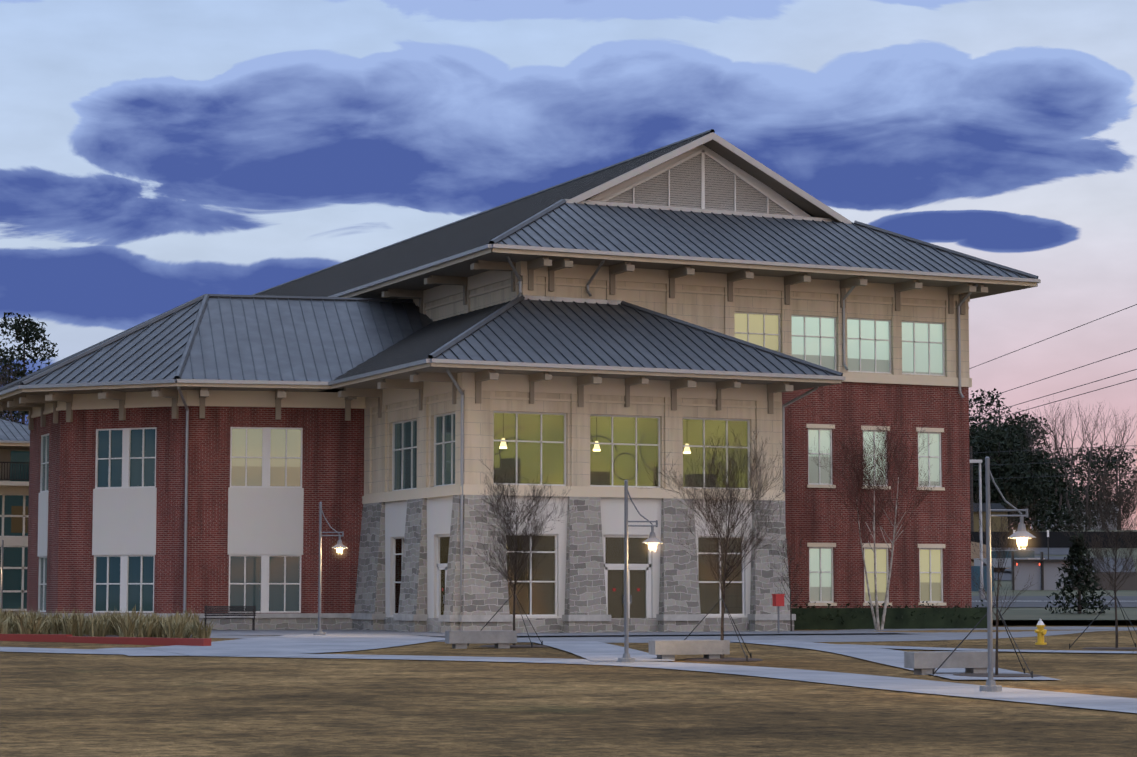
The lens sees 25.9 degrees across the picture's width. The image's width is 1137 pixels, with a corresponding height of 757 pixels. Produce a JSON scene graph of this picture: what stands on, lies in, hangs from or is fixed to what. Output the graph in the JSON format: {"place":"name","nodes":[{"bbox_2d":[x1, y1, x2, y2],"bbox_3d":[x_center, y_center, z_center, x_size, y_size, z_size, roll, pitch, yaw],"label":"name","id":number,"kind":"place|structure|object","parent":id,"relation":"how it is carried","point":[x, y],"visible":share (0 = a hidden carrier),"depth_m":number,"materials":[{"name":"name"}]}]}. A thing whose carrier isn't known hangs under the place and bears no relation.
{"place":"outdoors","nodes":[
{"label":"outdoors","id":0,"kind":"place"},
{"bbox_2d":[0,620,1136,756],"bbox_3d":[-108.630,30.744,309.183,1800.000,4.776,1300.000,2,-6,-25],"label":"ground","id":1,"kind":"structure","parent":0,"point":[80,705],"depth_m":39.36,"materials":[{"name":"brown plant"}]},
{"bbox_2d":[0,540,3,608],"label":"lamp","id":2,"kind":"object","parent":1,"relation":"on","point":[2,546],"visible":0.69,"depth_m":134.48,"materials":[{"name":"metal"}]},
{"bbox_2d":[0,354,15,417],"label":"tree","id":3,"kind":"object","parent":1,"relation":"on","point":[5,376],"visible":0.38,"depth_m":242.56,"materials":[{"name":"plant"}]},
{"bbox_2d":[0,366,20,420],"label":"tree","id":4,"kind":"object","parent":1,"relation":"on","point":[5,378],"visible":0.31,"depth_m":239.47,"materials":[{"name":"plant"}]},
{"bbox_2d":[0,356,28,423],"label":"tree","id":5,"kind":"object","parent":1,"relation":"on","point":[10,412],"visible":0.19,"depth_m":242.43,"materials":[{"name":"plant"}]},
{"bbox_2d":[0,340,32,423],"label":"tree","id":6,"kind":"object","parent":1,"relation":"on","point":[5,350],"visible":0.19,"depth_m":258.57,"materials":[{"name":"green plant"}]},
{"bbox_2d":[0,312,57,424],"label":"tree","id":7,"kind":"object","parent":1,"relation":"on","point":[19,331],"visible":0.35,"depth_m":274.27,"materials":[{"name":"green plant"}]},
{"bbox_2d":[0,604,213,637],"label":"ornamental grasses","id":8,"kind":"object","parent":1,"relation":"on","point":[133,625],"visible":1,"depth_m":73.12,"materials":[{"name":"beige plant"}]},
{"bbox_2d":[445,630,516,648],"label":"bench","id":9,"kind":"object","parent":1,"relation":"on","point":[463,639],"visible":0.94,"depth_m":67.35,"materials":[{"name":"concrete"}]},
{"bbox_2d":[0,256,987,632],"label":"building","id":10,"kind":"structure","parent":1,"relation":"on","point":[162,500],"depth_m":91.62,"materials":[{"name":"red brick"}]},
{"bbox_2d":[0,418,29,615],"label":"neighboring building","id":11,"kind":"structure","parent":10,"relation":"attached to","point":[14,468],"depth_m":147.93,"materials":[{"name":"beige paint"}]},
{"bbox_2d":[0,129,1040,404],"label":"roofs","id":12,"kind":"structure","parent":10,"relation":"on","point":[708,201],"depth_m":93.80,"materials":[{"name":"metal"}]},
{"bbox_2d":[467,456,578,647],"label":"tree","id":13,"kind":"object","parent":1,"relation":"on","point":[515,558],"visible":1,"depth_m":69.32,"materials":[{"name":"brown plant"}]},
{"bbox_2d":[0,626,1136,712],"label":"paths","id":14,"kind":"structure","parent":1,"relation":"on","point":[594,648],"depth_m":66.76,"materials":[{"name":"concrete"}]},
{"bbox_2d":[204,605,255,629],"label":"metal bench","id":15,"kind":"object","parent":14,"relation":"on","point":[241,610],"visible":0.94,"depth_m":89.09,"materials":[{"name":"grey metal"}]},
{"bbox_2d":[313,502,346,634],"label":"lamp","id":16,"kind":"object","parent":14,"relation":"on","point":[339,547],"visible":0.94,"depth_m":79.12,"materials":[{"name":"metal"}]},
{"bbox_2d":[618,480,662,662],"bbox_3d":[1.781,4.509,57.838,1.252,4.280,0.625,0,-5,-1],"label":"lamp","id":17,"kind":"object","parent":14,"relation":"on","point":[652,541],"visible":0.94,"depth_m":57.84,"materials":[{"name":"metal"}]},
{"bbox_2d":[649,640,729,660],"bbox_3d":[2.916,6.566,59.722,1.900,0.480,0.500,2,-5,-17],"label":"bench","id":18,"kind":"object","parent":14,"relation":"on","point":[671,649],"visible":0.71,"depth_m":59.48,"materials":[{"name":"concrete"}]},
{"bbox_2d":[772,594,784,632],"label":"sign","id":19,"kind":"object","parent":14,"relation":"on","point":[778,600],"visible":0.9,"depth_m":83.37,"materials":[{"name":"red metal"}]},
{"bbox_2d":[768,537,807,630],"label":"tree","id":20,"kind":"object","parent":14,"relation":"on","point":[797,595],"visible":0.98,"depth_m":87.47,"materials":[{"name":"brown plant"}]},
{"bbox_2d":[805,401,954,629],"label":"birch tree","id":21,"kind":"object","parent":14,"relation":"on","point":[861,481],"visible":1,"depth_m":91.15,"materials":[{"name":"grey plant"}]},
{"bbox_2d":[904,651,995,674],"bbox_3d":[8.091,6.029,52.355,1.900,0.480,0.500,2,-5,-17],"label":"bench","id":22,"kind":"object","parent":14,"relation":"on","point":[923,663],"visible":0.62,"depth_m":52.12,"materials":[{"name":"concrete"}]},
{"bbox_2d":[932,485,1040,677],"bbox_3d":[8.807,4.188,51.470,2.535,4.025,2.627,2,-6,-25],"label":"tree","id":23,"kind":"object","parent":14,"relation":"on","point":[996,673],"visible":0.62,"depth_m":51.39,"materials":[{"name":"brown plant"}]},
{"bbox_2d":[980,456,1035,691],"bbox_3d":[8.088,3.561,45.019,1.243,4.280,0.624,-1,-5,8],"label":"lamp","id":24,"kind":"object","parent":14,"relation":"on","point":[1021,535],"visible":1,"depth_m":45.00,"materials":[{"name":"metal"}]},
{"bbox_2d":[640,418,789,661],"bbox_3d":[3.713,3.837,59.816,3.059,5.941,3.635,-3,-6,29],"label":"tree","id":25,"kind":"object","parent":1,"relation":"on","point":[730,499],"visible":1,"depth_m":59.89,"materials":[{"name":"brown plant"}]},
{"bbox_2d":[791,600,995,629],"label":"hedge","id":26,"kind":"object","parent":1,"relation":"on","point":[860,617],"visible":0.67,"depth_m":94.15,"materials":[{"name":"green plant"}]},
{"bbox_2d":[1035,619,1046,644],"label":"hydrant","id":27,"kind":"object","parent":1,"relation":"on","point":[1040,631],"visible":1,"depth_m":73.48,"materials":[{"name":"yellow metal"}]},
{"bbox_2d":[1056,460,1136,649],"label":"tree","id":28,"kind":"object","parent":1,"relation":"on","point":[1125,506],"visible":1,"depth_m":69.61,"materials":[{"name":"brown plant"}]},
{"bbox_2d":[0,0,1136,529],"label":"sky","id":29,"kind":"structure","parent":0,"point":[157,157],"materials":[{"name":"blue"}]},
{"bbox_2d":[971,530,1136,619],"bbox_3d":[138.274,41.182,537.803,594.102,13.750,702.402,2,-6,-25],"label":"terrain","id":30,"kind":"structure","parent":0,"point":[1029,604],"depth_m":129.56,"materials":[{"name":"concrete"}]},
{"bbox_2d":[969,416,1000,451],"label":"tree","id":31,"kind":"object","parent":30,"relation":"on","point":[978,425],"visible":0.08,"depth_m":286.84,"materials":[{"name":"green plant"}]},
{"bbox_2d":[969,406,1004,459],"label":"tree","id":32,"kind":"object","parent":30,"relation":"on","point":[980,421],"depth_m":302.19,"materials":[{"name":"green plant"}]},
{"bbox_2d":[969,427,1039,516],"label":"tree","id":33,"kind":"object","parent":30,"relation":"on","point":[974,430],"depth_m":271.24,"materials":[{"name":"green plant"}]},
{"bbox_2d":[973,465,1040,525],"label":"tree","id":34,"kind":"object","parent":30,"relation":"on","point":[993,495],"visible":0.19,"depth_m":243.67,"materials":[{"name":"green plant"}]},
{"bbox_2d":[969,426,1050,527],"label":"tree","id":35,"kind":"object","parent":30,"relation":"on","point":[1036,501],"visible":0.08,"depth_m":249.39,"materials":[{"name":"green plant"}]},
{"bbox_2d":[969,388,1057,509],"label":"tree","id":36,"kind":"object","parent":30,"relation":"on","point":[992,399],"visible":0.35,"depth_m":293.88,"materials":[{"name":"green plant"}]},
{"bbox_2d":[973,421,1063,523],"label":"tree","id":37,"kind":"object","parent":30,"relation":"on","point":[1025,432],"visible":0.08,"depth_m":277.36,"materials":[{"name":"green plant"}]},
{"bbox_2d":[970,445,1075,531],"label":"tree","id":38,"kind":"object","parent":30,"relation":"on","point":[1043,513],"visible":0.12,"depth_m":251.64,"materials":[{"name":"green plant"}]},
{"bbox_2d":[969,425,1083,531],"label":"tree","id":39,"kind":"object","parent":30,"relation":"on","point":[985,444],"visible":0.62,"depth_m":246.20,"materials":[{"name":"green plant"}]},
{"bbox_2d":[1001,413,1058,529],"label":"tree","id":40,"kind":"object","parent":30,"relation":"on","point":[1033,429],"depth_m":307.17,"materials":[{"name":"green plant"}]},
{"bbox_2d":[1011,425,1059,522],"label":"bare tree","id":41,"kind":"object","parent":30,"relation":"on","point":[1033,439],"visible":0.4,"depth_m":257.15,"materials":[{"name":"brown plant"}]},
{"bbox_2d":[1021,417,1067,528],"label":"bare tree","id":42,"kind":"object","parent":30,"relation":"on","point":[1041,445],"visible":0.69,"depth_m":272.09,"materials":[{"name":"brown plant"}]},
{"bbox_2d":[984,451,1106,531],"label":"tree","id":43,"kind":"object","parent":30,"relation":"on","point":[1040,487],"visible":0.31,"depth_m":249.50,"materials":[{"name":"green plant"}]},
{"bbox_2d":[1023,398,1073,530],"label":"bare tree","id":44,"kind":"object","parent":30,"relation":"on","point":[1060,502],"visible":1,"depth_m":263.49,"materials":[{"name":"brown plant"}]},
{"bbox_2d":[1012,426,1090,528],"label":"tree","id":45,"kind":"object","parent":30,"relation":"on","point":[1076,500],"visible":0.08,"depth_m":300.41,"materials":[{"name":"green plant"}]},
{"bbox_2d":[969,304,1136,598],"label":"power lines","id":46,"kind":"object","parent":30,"relation":"on","point":[980,510],"visible":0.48,"depth_m":214.84,"materials":[{"name":"metal"}]},
{"bbox_2d":[970,501,1136,590],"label":"distant town","id":47,"kind":"object","parent":30,"relation":"on","point":[1044,576],"visible":0.33,"depth_m":165.46,"materials":[{"name":"grey"}]},
{"bbox_2d":[1034,394,1075,524],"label":"bare tree","id":48,"kind":"object","parent":30,"relation":"on","point":[1059,443],"visible":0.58,"depth_m":302.79,"materials":[{"name":"brown plant"}]},
{"bbox_2d":[1032,441,1082,527],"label":"tree","id":49,"kind":"object","parent":30,"relation":"on","point":[1069,469],"visible":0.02,"depth_m":341.85,"materials":[{"name":"green plant"}]},
{"bbox_2d":[1046,401,1105,527],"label":"bare tree","id":50,"kind":"object","parent":30,"relation":"on","point":[1071,480],"visible":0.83,"depth_m":277.83,"materials":[{"name":"brown plant"}]},
{"bbox_2d":[1045,532,1117,613],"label":"conifer","id":51,"kind":"object","parent":30,"relation":"on","point":[1076,554],"visible":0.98,"depth_m":111.84,"materials":[{"name":"green plant"}]},
{"bbox_2d":[1052,446,1136,529],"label":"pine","id":52,"kind":"object","parent":30,"relation":"on","point":[1086,458],"visible":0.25,"depth_m":351.88,"materials":[{"name":"green plant"}]},
{"bbox_2d":[1078,403,1114,528],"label":"bare tree","id":53,"kind":"object","parent":30,"relation":"on","point":[1091,455],"visible":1,"depth_m":270.48,"materials":[{"name":"brown plant"}]},
{"bbox_2d":[1061,443,1136,528],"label":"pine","id":54,"kind":"object","parent":30,"relation":"on","point":[1109,465],"visible":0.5,"depth_m":332.14,"materials":[{"name":"green plant"}]},
{"bbox_2d":[1084,403,1133,529],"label":"bare tree","id":55,"kind":"object","parent":30,"relation":"on","point":[1106,462],"visible":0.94,"depth_m":280.97,"materials":[{"name":"brown plant"}]},
{"bbox_2d":[1114,410,1136,529],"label":"bare tree","id":56,"kind":"object","parent":30,"relation":"on","point":[1117,479],"visible":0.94,"depth_m":301.87,"materials":[{"name":"brown plant"}]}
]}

